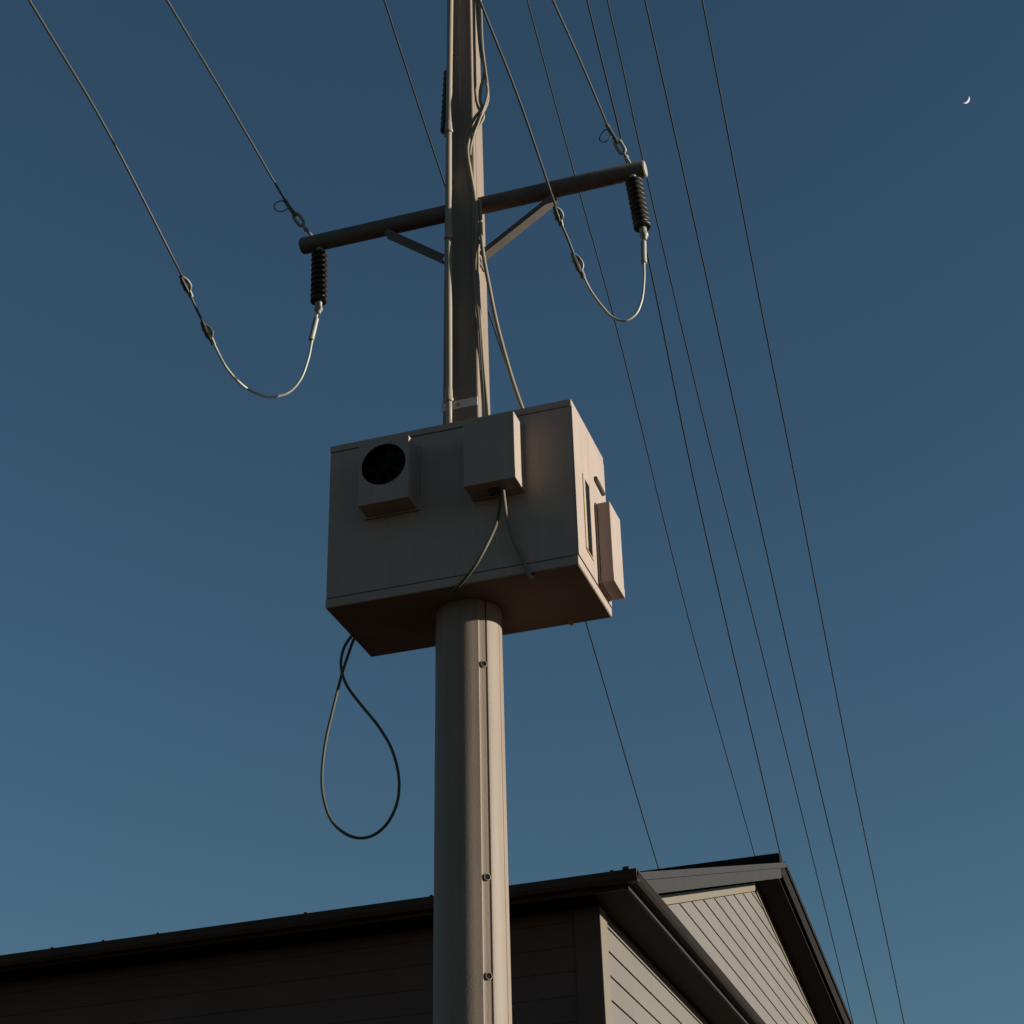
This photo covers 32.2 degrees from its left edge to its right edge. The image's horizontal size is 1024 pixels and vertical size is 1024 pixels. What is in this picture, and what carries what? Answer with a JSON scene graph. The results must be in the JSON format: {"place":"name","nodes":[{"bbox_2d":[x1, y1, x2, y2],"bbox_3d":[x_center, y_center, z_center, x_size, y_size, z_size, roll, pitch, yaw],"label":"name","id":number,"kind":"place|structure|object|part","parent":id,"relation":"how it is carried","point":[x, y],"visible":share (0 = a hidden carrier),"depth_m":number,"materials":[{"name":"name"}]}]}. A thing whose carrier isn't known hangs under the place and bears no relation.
{"place":"outdoors","nodes":[
{"label":"outdoors","id":0,"kind":"place"},
{"bbox_2d":[0,0,1023,1023],"label":"sky","id":1,"kind":"structure","parent":0,"point":[171,647],"materials":[{"name":"blue"}]},
{"label":"ground","id":2,"kind":"structure","parent":0,"visible":0},
{"bbox_2d":[0,853,852,1023],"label":"house","id":3,"kind":"structure","parent":2,"relation":"on","point":[732,941],"depth_m":14.56,"materials":[{"name":"paint"}]},
{"bbox_2d":[383,0,658,868],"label":"overhead wire","id":4,"kind":"object","parent":3,"relation":"attached to","point":[504,360],"visible":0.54,"depth_m":18.17,"materials":[{"name":"black rubber"}]},
{"bbox_2d":[299,0,647,1023],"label":"utility pole","id":5,"kind":"object","parent":2,"relation":"on","point":[471,956],"visible":0.87,"depth_m":8.09,"materials":[{"name":"metal"}]},
{"bbox_2d":[166,0,312,235],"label":"line wire","id":6,"kind":"object","parent":5,"relation":"attached to","point":[295,214],"visible":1,"depth_m":9.50,"materials":[{"name":"metal"}]},
{"bbox_2d":[310,247,327,314],"bbox_3d":[-1.059,-1.287,9.726,0.098,0.497,0.093,-10,-31,15],"label":"insulator","id":7,"kind":"object","parent":5,"relation":"hanging from","point":[318,285],"visible":1,"depth_m":9.68,"materials":[{"name":"brown ceramic"}]},
{"bbox_2d":[28,0,318,397],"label":"line wire","id":8,"kind":"object","parent":7,"relation":"attached to","point":[207,330],"visible":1,"depth_m":8.98,"materials":[{"name":"metal"}]},
{"bbox_2d":[440,70,445,136],"bbox_3d":[-0.370,-2.353,10.192,0.090,0.493,0.068,-10,-31,15],"label":"insulator","id":9,"kind":"object","parent":5,"relation":"attached to","point":[443,117],"visible":0.43,"depth_m":10.15,"materials":[{"name":"brown ceramic"}]},
{"bbox_2d":[444,0,453,423],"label":"conduit","id":10,"kind":"object","parent":5,"relation":"attached to","point":[448,239],"visible":1,"depth_m":9.46,"materials":[{"name":"plastic"}]},
{"bbox_2d":[325,399,624,656],"bbox_3d":[-0.195,0.059,8.588,1.327,0.922,0.718,-10,-31,15],"label":"equipment cabinet","id":11,"kind":"object","parent":5,"relation":"attached to","point":[412,516],"visible":0.99,"depth_m":8.39,"materials":[{"name":"metal"}]},
{"bbox_2d":[320,635,400,839],"bbox_3d":[-0.708,1.038,8.397,0.404,1.093,0.056,-10,-31,15],"label":"cable loop","id":12,"kind":"object","parent":11,"relation":"hanging from","point":[335,825],"visible":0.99,"depth_m":8.35,"materials":[{"name":"black rubber"}]},
{"bbox_2d":[450,490,501,593],"bbox_3d":[-0.203,0.137,8.209,0.299,0.508,0.147,-21,-35,30],"label":"cable","id":13,"kind":"object","parent":11,"relation":"attached to","point":[463,580],"visible":1,"depth_m":8.08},
{"bbox_2d":[501,489,534,578],"bbox_3d":[0.036,0.107,8.185,0.172,0.460,0.054,12,-33,-22],"label":"cable","id":14,"kind":"object","parent":11,"relation":"attached to","point":[524,564],"visible":1,"depth_m":8.17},
{"bbox_3d":[0.335,-0.098,8.373,0.008,0.806,0.260,-10,-31,15],"label":"door","id":15,"kind":"part","parent":11,"relation":"part of","materials":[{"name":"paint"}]},
{"bbox_3d":[0.431,0.036,8.610,0.024,0.806,0.307,-10,-31,15],"label":"door","id":16,"kind":"part","parent":11,"relation":"part of","materials":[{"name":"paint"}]},
{"bbox_2d":[464,0,489,415],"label":"cable bundle","id":17,"kind":"object","parent":5,"relation":"attached to","point":[479,115],"visible":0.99,"depth_m":9.67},
{"bbox_2d":[478,199,523,408],"bbox_3d":[-0.040,-1.065,9.193,0.254,1.425,0.054,4,-30,-10],"label":"cable","id":18,"kind":"object","parent":5,"relation":"attached to","point":[509,370],"visible":0.84,"depth_m":9.16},
{"bbox_2d":[552,0,630,162],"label":"line wire","id":19,"kind":"object","parent":5,"relation":"attached to","point":[616,140],"visible":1,"depth_m":9.34,"materials":[{"name":"metal"}]},
{"bbox_2d":[625,174,650,239],"bbox_3d":[0.658,-1.605,9.238,0.118,0.486,0.093,-10,-31,15],"label":"insulator","id":20,"kind":"object","parent":5,"relation":"hanging from","point":[638,204],"visible":1,"depth_m":9.20,"materials":[{"name":"brown ceramic"}]},
{"bbox_2d":[478,0,646,321],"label":"line wire","id":21,"kind":"object","parent":20,"relation":"attached to","point":[558,213],"visible":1,"depth_m":8.93,"materials":[{"name":"metal"}]},
{"bbox_2d":[527,0,754,855],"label":"overhead wire","id":22,"kind":"object","parent":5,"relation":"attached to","point":[635,405],"visible":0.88,"depth_m":22.21,"materials":[{"name":"black rubber"}]},
{"bbox_2d":[586,0,780,853],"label":"overhead wire","id":23,"kind":"object","parent":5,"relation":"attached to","point":[683,429],"visible":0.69,"depth_m":22.98,"materials":[{"name":"black rubber"}]},
{"bbox_2d":[607,0,853,1023],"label":"overhead wire","id":24,"kind":"object","parent":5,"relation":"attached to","point":[717,474],"visible":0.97,"depth_m":21.41,"materials":[{"name":"black rubber"}]},
{"bbox_2d":[644,0,877,1023],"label":"overhead wire","id":25,"kind":"object","parent":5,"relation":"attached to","point":[748,467],"visible":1,"depth_m":20.55,"materials":[{"name":"black rubber"}]},
{"bbox_2d":[702,0,904,1023],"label":"overhead wire","id":26,"kind":"object","parent":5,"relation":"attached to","point":[793,469],"visible":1,"depth_m":21.54,"materials":[{"name":"black rubber"}]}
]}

